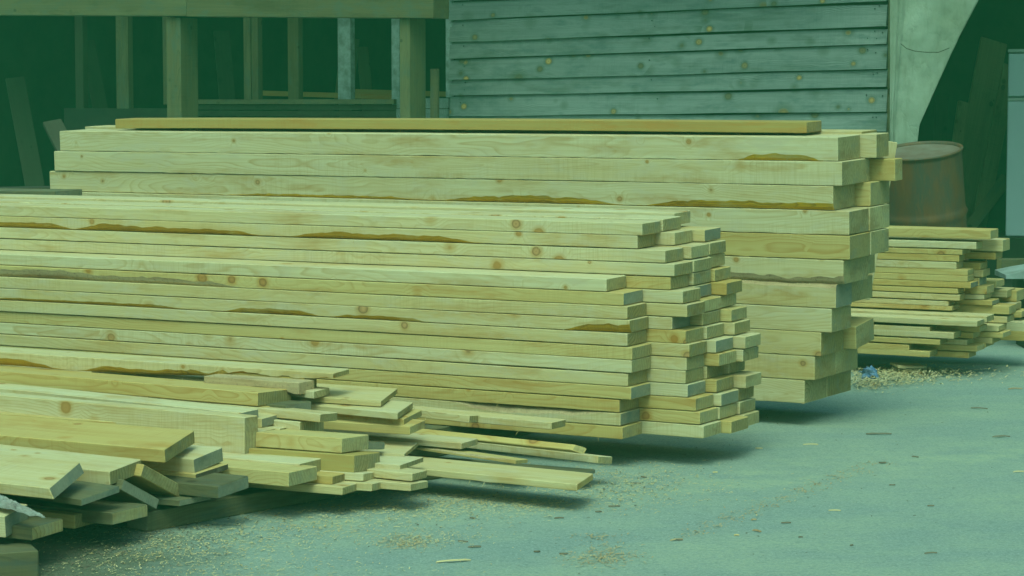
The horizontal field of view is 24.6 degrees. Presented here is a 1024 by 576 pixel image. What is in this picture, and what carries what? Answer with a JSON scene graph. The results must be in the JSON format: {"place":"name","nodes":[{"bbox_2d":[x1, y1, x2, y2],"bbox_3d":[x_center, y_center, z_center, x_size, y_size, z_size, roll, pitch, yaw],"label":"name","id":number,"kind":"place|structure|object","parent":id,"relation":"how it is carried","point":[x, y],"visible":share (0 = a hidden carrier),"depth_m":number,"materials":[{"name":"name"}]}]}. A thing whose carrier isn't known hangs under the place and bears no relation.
{"place":"outdoors","nodes":[
{"label":"outdoors","id":0,"kind":"place"},
{"bbox_2d":[0,340,1023,575],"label":"ground","id":1,"kind":"structure","parent":0,"point":[975,512],"depth_m":7.79,"materials":[{"name":"concrete"}]},
{"bbox_2d":[0,542,38,575],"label":"bearer","id":2,"kind":"object","parent":1,"relation":"on","point":[19,559],"visible":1,"depth_m":6.71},
{"bbox_2d":[3,516,62,539],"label":"pine board","id":3,"kind":"object","parent":2,"relation":"on","point":[33,527],"visible":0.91,"depth_m":6.84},
{"bbox_2d":[0,504,27,537],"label":"pine board","id":4,"kind":"object","parent":3,"relation":"on","point":[9,518],"visible":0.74,"depth_m":6.82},
{"bbox_2d":[0,454,83,498],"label":"pine board","id":5,"kind":"object","parent":4,"relation":"on","point":[37,477],"visible":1,"depth_m":7.04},
{"bbox_2d":[127,456,451,530],"bbox_3d":[-0.722,0.695,8.019,0.100,0.063,1.463,4,6,40],"label":"bearer","id":6,"kind":"object","parent":1,"relation":"on","point":[249,500],"visible":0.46,"depth_m":7.69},
{"bbox_2d":[31,508,92,528],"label":"pine board","id":7,"kind":"object","parent":6,"relation":"on","point":[72,520],"visible":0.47,"depth_m":7.15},
{"bbox_2d":[0,494,146,524],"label":"pine board","id":8,"kind":"object","parent":7,"relation":"on","point":[106,512],"visible":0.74,"depth_m":7.20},
{"bbox_2d":[149,493,210,505],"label":"pine board","id":9,"kind":"object","parent":6,"relation":"on","point":[181,500],"visible":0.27,"depth_m":7.45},
{"bbox_2d":[100,479,158,508],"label":"pine board","id":10,"kind":"object","parent":9,"relation":"on","point":[129,492],"visible":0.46,"depth_m":7.32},
{"bbox_2d":[2,480,118,505],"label":"pine board","id":11,"kind":"object","parent":10,"relation":"on","point":[78,493],"visible":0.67,"depth_m":7.10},
{"bbox_2d":[0,444,140,484],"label":"pine board","id":12,"kind":"object","parent":11,"relation":"on","point":[103,469],"visible":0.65,"depth_m":7.37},
{"bbox_2d":[0,414,194,462],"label":"pine board","id":13,"kind":"object","parent":12,"relation":"on","point":[153,444],"visible":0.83,"depth_m":7.66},
{"bbox_2d":[164,473,248,498],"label":"pine board","id":14,"kind":"object","parent":9,"relation":"on","point":[216,485],"visible":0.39,"depth_m":7.48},
{"bbox_2d":[248,482,356,494],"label":"pine board","id":15,"kind":"object","parent":6,"relation":"on","point":[341,488],"visible":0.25,"depth_m":7.75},
{"bbox_2d":[307,471,345,484],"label":"pine board","id":16,"kind":"object","parent":15,"relation":"on","point":[323,477],"visible":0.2,"depth_m":7.76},
{"bbox_2d":[219,460,316,486],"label":"pine board","id":17,"kind":"object","parent":16,"relation":"on","point":[274,474],"visible":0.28,"depth_m":7.66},
{"bbox_2d":[367,478,427,490],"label":"pine board","id":18,"kind":"object","parent":6,"relation":"on","point":[393,484],"visible":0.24,"depth_m":7.80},
{"bbox_2d":[320,470,375,480],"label":"pine board","id":19,"kind":"object","parent":18,"relation":"on","point":[361,476],"visible":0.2,"depth_m":7.82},
{"bbox_2d":[192,444,379,472],"bbox_3d":[-1.679,0.546,8.412,2.611,0.060,0.172,2,1,24],"label":"pine board","id":20,"kind":"object","parent":19,"relation":"on","point":[356,461],"visible":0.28,"depth_m":7.87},
{"bbox_2d":[0,392,257,453],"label":"pine board","id":21,"kind":"object","parent":20,"relation":"on","point":[231,432],"visible":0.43,"depth_m":8.17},
{"bbox_2d":[0,412,368,452],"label":"pine board","id":22,"kind":"object","parent":20,"relation":"on","point":[323,441],"visible":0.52,"depth_m":7.96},
{"bbox_2d":[258,427,274,431],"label":"pine board","id":23,"kind":"object","parent":22,"relation":"on","point":[263,429],"visible":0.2,"depth_m":8.08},
{"bbox_2d":[258,412,282,427],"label":"pine board","id":24,"kind":"object","parent":23,"relation":"on","point":[265,419],"visible":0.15,"depth_m":8.15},
{"bbox_2d":[0,383,258,417],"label":"pine board","id":25,"kind":"object","parent":24,"relation":"on","point":[55,392],"visible":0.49,"depth_m":8.44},
{"bbox_2d":[0,365,290,405],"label":"pine board","id":26,"kind":"object","parent":25,"relation":"on","point":[201,391],"visible":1,"depth_m":8.56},
{"bbox_2d":[0,347,348,379],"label":"pine board","id":27,"kind":"object","parent":26,"relation":"on","point":[87,361],"visible":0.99,"depth_m":8.81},
{"bbox_2d":[367,468,426,480],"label":"pine board","id":28,"kind":"object","parent":18,"relation":"on","point":[408,474],"visible":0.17,"depth_m":7.85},
{"bbox_2d":[375,455,422,468],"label":"pine board","id":29,"kind":"object","parent":28,"relation":"on","point":[394,462],"visible":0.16,"depth_m":7.98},
{"bbox_2d":[358,440,417,456],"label":"pine board","id":30,"kind":"object","parent":29,"relation":"on","point":[393,448],"visible":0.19,"depth_m":8.21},
{"bbox_2d":[367,441,384,449],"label":"pine board","id":31,"kind":"object","parent":30,"relation":"on","point":[375,445],"visible":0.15,"depth_m":8.06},
{"bbox_2d":[270,419,323,430],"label":"pine board","id":32,"kind":"object","parent":31,"relation":"on","point":[300,425],"visible":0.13,"depth_m":8.16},
{"bbox_2d":[324,419,424,434],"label":"pine board","id":33,"kind":"object","parent":32,"relation":"on","point":[411,426],"visible":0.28,"depth_m":8.30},
{"bbox_2d":[337,409,421,424],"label":"pine board","id":34,"kind":"object","parent":33,"relation":"on","point":[408,416],"visible":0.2,"depth_m":8.34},
{"bbox_2d":[311,400,412,419],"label":"pine board","id":35,"kind":"object","parent":34,"relation":"on","point":[391,409],"visible":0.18,"depth_m":8.34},
{"bbox_2d":[7,365,396,406],"bbox_3d":[-1.459,0.353,9.021,2.400,0.023,0.266,2,8,28],"label":"pine board","id":36,"kind":"object","parent":35,"relation":"on","point":[360,395],"visible":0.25,"depth_m":8.49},
{"bbox_2d":[407,455,592,492],"bbox_3d":[-0.823,0.604,8.551,2.600,0.059,0.237,3,5,32],"label":"pine board","id":37,"kind":"object","parent":6,"relation":"on","point":[510,474],"visible":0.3,"depth_m":8.00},
{"bbox_2d":[41,447,853,575],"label":"sawdust shavings","id":38,"kind":"object","parent":1,"relation":"on","point":[518,494],"visible":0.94,"depth_m":7.72,"materials":[{"name":"brown wood"}]},
{"bbox_2d":[0,0,1023,286],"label":"plank shed","id":39,"kind":"structure","parent":1,"relation":"on","point":[826,62],"depth_m":16.56,"materials":[{"name":"wood"}]},
{"bbox_2d":[5,76,44,185],"bbox_3d":[-4.068,-1.166,19.730,0.160,1.335,0.030,-9,-18,-17],"label":"old plank","id":40,"kind":"object","parent":39,"relation":"in","point":[25,132],"visible":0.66,"depth_m":19.76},
{"bbox_2d":[890,0,977,143],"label":"tarpaulin","id":41,"kind":"object","parent":39,"relation":"hanging from","point":[924,36],"visible":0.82,"depth_m":14.93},
{"bbox_2d":[962,37,1006,219],"bbox_3d":[3.918,-1.284,19.816,0.240,1.729,0.031,15,-13,-11],"label":"old plank","id":42,"kind":"object","parent":39,"relation":"in","point":[990,58],"visible":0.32,"depth_m":19.85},
{"bbox_2d":[972,63,1007,227],"bbox_3d":[3.943,-1.127,19.216,0.131,1.518,0.033,17,-15,-10],"label":"old plank","id":43,"kind":"object","parent":39,"relation":"in","point":[992,154],"visible":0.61,"depth_m":19.22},
{"bbox_3d":[-2.181,0.476,10.516,0.100,0.109,0.840,3,5,30],"label":"bearer","id":44,"kind":"object","parent":1,"relation":"on","visible":0},
{"bbox_2d":[417,418,641,438],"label":"pine board","id":45,"kind":"object","parent":44,"relation":"on","point":[624,431],"visible":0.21,"depth_m":8.80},
{"bbox_2d":[390,396,639,425],"bbox_3d":[-1.356,0.410,9.783,4.129,0.087,0.173,3,6,29],"label":"pine board","id":46,"kind":"object","parent":45,"relation":"on","point":[602,417],"visible":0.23,"depth_m":8.87,"materials":[{"name":"beige wood"}]},
{"bbox_2d":[317,378,638,411],"bbox_3d":[-1.383,0.358,9.793,4.180,0.071,0.172,3,6,29],"label":"pine board","id":47,"kind":"object","parent":46,"relation":"on","point":[524,399],"visible":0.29,"depth_m":8.94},
{"bbox_2d":[0,345,649,399],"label":"pine board","id":48,"kind":"object","parent":47,"relation":"on","point":[638,390],"visible":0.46,"depth_m":8.98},
{"bbox_2d":[0,334,646,385],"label":"pine board","id":49,"kind":"object","parent":48,"relation":"on","point":[478,369],"visible":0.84,"depth_m":9.31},
{"bbox_2d":[0,322,650,373],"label":"pine board","id":50,"kind":"object","parent":49,"relation":"on","point":[479,357],"visible":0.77,"depth_m":9.31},
{"bbox_2d":[0,311,650,359],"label":"pine board","id":51,"kind":"object","parent":50,"relation":"on","point":[635,351],"visible":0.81,"depth_m":9.29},
{"bbox_2d":[0,299,645,345],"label":"pine board","id":52,"kind":"object","parent":51,"relation":"on","point":[469,330],"visible":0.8,"depth_m":9.30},
{"bbox_2d":[0,288,648,331],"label":"pine board","id":53,"kind":"object","parent":52,"relation":"on","point":[505,319],"visible":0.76,"depth_m":9.29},
{"bbox_2d":[0,276,646,318],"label":"pine board","id":54,"kind":"object","parent":53,"relation":"on","point":[633,310],"visible":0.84,"depth_m":9.29,"materials":[{"name":"wood"}]},
{"bbox_2d":[0,265,642,305],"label":"pine board","id":55,"kind":"object","parent":54,"relation":"on","point":[621,297],"visible":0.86,"depth_m":9.28,"materials":[{"name":"beige wood"}]},
{"bbox_2d":[0,250,625,291],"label":"pine board","id":56,"kind":"object","parent":55,"relation":"on","point":[509,278],"visible":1,"depth_m":9.34,"materials":[{"name":"wood"}]},
{"bbox_2d":[637,420,720,437],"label":"pine board","id":57,"kind":"object","parent":44,"relation":"on","point":[707,429],"visible":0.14,"depth_m":8.78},
{"bbox_2d":[637,407,717,423],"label":"pine board","id":58,"kind":"object","parent":57,"relation":"on","point":[704,415],"visible":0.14,"depth_m":8.79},
{"bbox_2d":[639,393,712,410],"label":"pine board","id":59,"kind":"object","parent":58,"relation":"on","point":[698,402],"visible":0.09,"depth_m":8.79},
{"bbox_2d":[646,380,704,396],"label":"pine board","id":60,"kind":"object","parent":59,"relation":"on","point":[693,388],"visible":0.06,"depth_m":8.79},
{"bbox_2d":[646,367,702,383],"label":"pine board","id":61,"kind":"object","parent":60,"relation":"on","point":[674,376],"visible":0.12,"depth_m":8.79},
{"bbox_2d":[649,354,703,370],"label":"pine board","id":62,"kind":"object","parent":61,"relation":"on","point":[674,362],"visible":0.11,"depth_m":8.78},
{"bbox_2d":[643,340,706,356],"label":"pine board","id":63,"kind":"object","parent":62,"relation":"on","point":[694,348],"visible":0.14,"depth_m":8.77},
{"bbox_2d":[646,326,702,343],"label":"pine board","id":64,"kind":"object","parent":63,"relation":"on","point":[685,335],"visible":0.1,"depth_m":8.78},
{"bbox_2d":[644,315,689,329],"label":"pine board","id":65,"kind":"object","parent":64,"relation":"on","point":[664,322],"visible":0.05,"depth_m":8.79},
{"bbox_2d":[646,301,704,316],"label":"pine board","id":66,"kind":"object","parent":65,"relation":"on","point":[692,308],"visible":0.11,"depth_m":8.77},
{"bbox_2d":[627,287,700,303],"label":"pine board","id":67,"kind":"object","parent":66,"relation":"on","point":[681,295],"visible":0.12,"depth_m":8.78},
{"bbox_2d":[12,250,688,289],"bbox_3d":[-1.353,-0.111,9.942,4.565,0.048,0.160,3,6,30],"label":"pine board","id":68,"kind":"object","parent":67,"relation":"on","point":[655,282],"visible":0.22,"depth_m":8.81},
{"bbox_2d":[0,238,691,275],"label":"pine board","id":69,"kind":"object","parent":68,"relation":"on","point":[675,268],"visible":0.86,"depth_m":9.43,"materials":[{"name":"wood"}]},
{"bbox_2d":[0,227,682,262],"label":"pine board","id":70,"kind":"object","parent":69,"relation":"on","point":[652,254],"visible":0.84,"depth_m":9.42,"materials":[{"name":"wood"}]},
{"bbox_2d":[0,216,655,248],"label":"pine board","id":71,"kind":"object","parent":70,"relation":"on","point":[524,238],"visible":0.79,"depth_m":9.46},
{"bbox_2d":[0,203,660,234],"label":"pine board","id":72,"kind":"object","parent":71,"relation":"on","point":[508,223],"visible":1,"depth_m":9.47,"materials":[{"name":"wood"}]},
{"bbox_2d":[717,415,747,433],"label":"pine board","id":73,"kind":"object","parent":44,"relation":"on","point":[731,424],"visible":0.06,"depth_m":8.89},
{"bbox_2d":[711,402,736,419],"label":"pine board","id":74,"kind":"object","parent":73,"relation":"on","point":[727,410],"visible":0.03,"depth_m":8.93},
{"bbox_2d":[705,389,737,405],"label":"pine board","id":75,"kind":"object","parent":74,"relation":"on","point":[724,397],"visible":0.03,"depth_m":8.90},
{"bbox_2d":[701,375,733,392],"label":"pine board","id":76,"kind":"object","parent":75,"relation":"on","point":[719,383],"visible":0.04,"depth_m":8.90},
{"bbox_2d":[702,365,723,378],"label":"pine board","id":77,"kind":"object","parent":76,"relation":"on","point":[710,371],"visible":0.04,"depth_m":8.93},
{"bbox_2d":[704,350,735,365],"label":"pine board","id":78,"kind":"object","parent":77,"relation":"on","point":[721,358],"visible":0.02,"depth_m":8.88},
{"bbox_2d":[703,336,732,352],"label":"pine board","id":79,"kind":"object","parent":78,"relation":"on","point":[718,344],"visible":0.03,"depth_m":8.90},
{"bbox_2d":[690,322,723,338],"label":"pine board","id":80,"kind":"object","parent":79,"relation":"on","point":[712,330],"visible":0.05,"depth_m":8.92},
{"bbox_2d":[690,309,719,325],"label":"pine board","id":81,"kind":"object","parent":80,"relation":"on","point":[709,317],"visible":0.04,"depth_m":8.90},
{"bbox_2d":[697,296,720,311],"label":"pine board","id":82,"kind":"object","parent":81,"relation":"on","point":[712,302],"visible":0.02,"depth_m":8.94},
{"bbox_2d":[687,283,710,296],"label":"pine board","id":83,"kind":"object","parent":82,"relation":"on","point":[705,289],"visible":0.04,"depth_m":8.97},
{"bbox_2d":[688,270,710,284],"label":"pine board","id":84,"kind":"object","parent":83,"relation":"on","point":[700,277],"visible":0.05,"depth_m":8.93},
{"bbox_2d":[678,257,710,271],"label":"pine board","id":85,"kind":"object","parent":84,"relation":"on","point":[701,263],"visible":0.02,"depth_m":8.93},
{"bbox_2d":[654,243,708,258],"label":"pine board","id":86,"kind":"object","parent":85,"relation":"on","point":[693,250],"visible":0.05,"depth_m":8.93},
{"bbox_2d":[655,229,691,244],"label":"pine board","id":87,"kind":"object","parent":86,"relation":"on","point":[675,237],"visible":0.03,"depth_m":8.94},
{"bbox_2d":[0,199,680,231],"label":"pine board","id":88,"kind":"object","parent":87,"relation":"on","point":[670,223],"visible":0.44,"depth_m":9.64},
{"bbox_2d":[735,410,758,425],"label":"pine board","id":89,"kind":"object","parent":44,"relation":"on","point":[752,416],"visible":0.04,"depth_m":9.08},
{"bbox_2d":[735,398,754,413],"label":"pine board","id":90,"kind":"object","parent":89,"relation":"on","point":[745,405],"visible":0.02,"depth_m":9.06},
{"bbox_2d":[731,386,753,400],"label":"pine board","id":91,"kind":"object","parent":90,"relation":"on","point":[745,393],"visible":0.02,"depth_m":9.06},
{"bbox_2d":[723,371,760,387],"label":"pine board","id":92,"kind":"object","parent":91,"relation":"on","point":[744,379],"visible":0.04,"depth_m":9.03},
{"bbox_2d":[724,361,744,373],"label":"pine board","id":93,"kind":"object","parent":92,"relation":"on","point":[733,367],"visible":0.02,"depth_m":9.06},
{"bbox_2d":[729,346,758,361],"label":"pine board","id":94,"kind":"object","parent":93,"relation":"on","point":[746,354],"visible":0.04,"depth_m":9.02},
{"bbox_2d":[721,332,760,348],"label":"pine board","id":95,"kind":"object","parent":94,"relation":"on","point":[744,340],"visible":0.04,"depth_m":9.01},
{"bbox_2d":[720,319,749,334],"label":"pine board","id":96,"kind":"object","parent":95,"relation":"on","point":[737,327],"visible":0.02,"depth_m":9.02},
{"bbox_2d":[718,305,746,321],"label":"pine board","id":97,"kind":"object","parent":96,"relation":"on","point":[731,313],"visible":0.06,"depth_m":9.03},
{"bbox_2d":[708,293,735,307],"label":"pine board","id":98,"kind":"object","parent":97,"relation":"on","point":[728,300],"visible":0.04,"depth_m":9.07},
{"bbox_2d":[706,279,741,294],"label":"pine board","id":99,"kind":"object","parent":98,"relation":"on","point":[726,287],"visible":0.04,"depth_m":9.03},
{"bbox_2d":[708,266,730,281],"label":"pine board","id":100,"kind":"object","parent":99,"relation":"on","point":[718,273],"visible":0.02,"depth_m":9.07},
{"bbox_2d":[703,253,724,267],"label":"pine board","id":101,"kind":"object","parent":100,"relation":"on","point":[717,259],"visible":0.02,"depth_m":9.10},
{"bbox_2d":[689,240,725,254],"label":"pine board","id":102,"kind":"object","parent":101,"relation":"on","point":[717,246],"visible":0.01,"depth_m":9.08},
{"bbox_2d":[680,226,720,241],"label":"pine board","id":103,"kind":"object","parent":102,"relation":"on","point":[701,234],"visible":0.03,"depth_m":9.07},
{"bbox_2d":[0,194,689,223],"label":"pine board","id":104,"kind":"object","parent":103,"relation":"on","point":[684,215],"visible":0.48,"depth_m":9.81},
{"bbox_2d":[985,49,1023,278],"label":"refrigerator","id":105,"kind":"object","parent":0,"point":[1014,231],"visible":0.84,"depth_m":17.95,"materials":[{"name":"white metal"}]},
{"bbox_3d":[2.247,0.207,13.412,0.120,0.191,0.420,0,4,0],"label":"block","id":106,"kind":"object","parent":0,"visible":0},
{"bbox_2d":[879,141,968,259],"bbox_3d":[2.336,-0.345,13.285,0.495,0.892,0.495,-6,14,1],"label":"oil drum","id":107,"kind":"object","parent":106,"relation":"on","point":[927,190],"visible":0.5,"depth_m":13.04,"materials":[{"name":"metal"}]},
{"bbox_3d":[0.857,0.492,10.388,0.100,0.096,0.670,3,5,31],"label":"bearer","id":108,"kind":"object","parent":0,"visible":0},
{"bbox_2d":[750,377,826,403],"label":"pine beam","id":109,"kind":"object","parent":108,"relation":"on","point":[786,390],"visible":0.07,"depth_m":9.89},
{"bbox_2d":[741,352,834,379],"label":"pine beam","id":110,"kind":"object","parent":109,"relation":"on","point":[776,365],"visible":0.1,"depth_m":9.87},
{"bbox_2d":[748,328,843,355],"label":"pine beam","id":111,"kind":"object","parent":110,"relation":"on","point":[806,343],"visible":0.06,"depth_m":9.85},
{"bbox_2d":[733,304,850,334],"bbox_3d":[-0.423,0.052,10.904,4.199,0.135,0.220,3,6,31],"label":"pine beam","id":112,"kind":"object","parent":111,"relation":"on","point":[811,319],"visible":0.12,"depth_m":9.84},
{"bbox_2d":[736,280,851,307],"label":"pine beam","id":113,"kind":"object","parent":112,"relation":"on","point":[804,294],"visible":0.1,"depth_m":9.83,"materials":[{"name":"beige wood"}]},
{"bbox_2d":[721,255,867,283],"bbox_3d":[-0.387,-0.155,10.903,4.252,0.136,0.279,3,7,31],"label":"pine beam","id":114,"kind":"object","parent":113,"relation":"on","point":[830,271],"visible":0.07,"depth_m":9.83,"materials":[{"name":"beige wood"}]},
{"bbox_2d":[716,231,869,261],"bbox_3d":[-0.398,-0.256,10.876,4.306,0.140,0.230,3,7,31],"label":"pine beam","id":115,"kind":"object","parent":114,"relation":"on","point":[810,246],"visible":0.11,"depth_m":9.81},
{"bbox_2d":[82,191,867,238],"bbox_3d":[-0.417,-0.356,10.866,4.329,0.138,0.220,3,7,31],"label":"pine beam","id":116,"kind":"object","parent":115,"relation":"on","point":[847,220],"visible":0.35,"depth_m":9.95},
{"bbox_2d":[50,171,854,213],"bbox_3d":[-0.453,-0.463,10.900,4.290,0.137,0.239,3,7,31],"label":"pine beam","id":117,"kind":"object","parent":116,"relation":"on","point":[784,196],"visible":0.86,"depth_m":10.61,"materials":[{"name":"wood"}]},
{"bbox_2d":[54,150,869,188],"bbox_3d":[-0.404,-0.565,10.897,4.287,0.139,0.310,3,7,31],"label":"pine beam","id":118,"kind":"object","parent":117,"relation":"on","point":[818,173],"visible":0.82,"depth_m":10.57,"materials":[{"name":"wood"}]},
{"bbox_2d":[60,129,859,163],"bbox_3d":[-0.412,-0.662,10.858,4.230,0.136,0.244,3,7,31],"label":"pine beam","id":119,"kind":"object","parent":118,"relation":"on","point":[796,147],"visible":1,"depth_m":10.58,"materials":[{"name":"wood"}]},
{"bbox_2d":[152,129,888,157],"bbox_3d":[-0.152,-0.683,10.934,4.000,0.102,0.140,3,7,31],"label":"pine beam","id":120,"kind":"object","parent":118,"relation":"on","point":[874,145],"visible":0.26,"depth_m":9.92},
{"bbox_2d":[85,125,876,133],"bbox_3d":[-0.322,-0.740,11.055,4.283,0.055,0.180,3,7,31],"label":"pine board","id":121,"kind":"object","parent":120,"relation":"on","point":[835,131],"visible":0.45,"depth_m":10.78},
{"bbox_2d":[115,118,821,133],"bbox_3d":[-0.340,-0.746,10.871,3.763,0.075,0.169,3,7,31],"label":"pine board","id":122,"kind":"object","parent":121,"relation":"on","point":[751,126],"visible":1,"depth_m":10.65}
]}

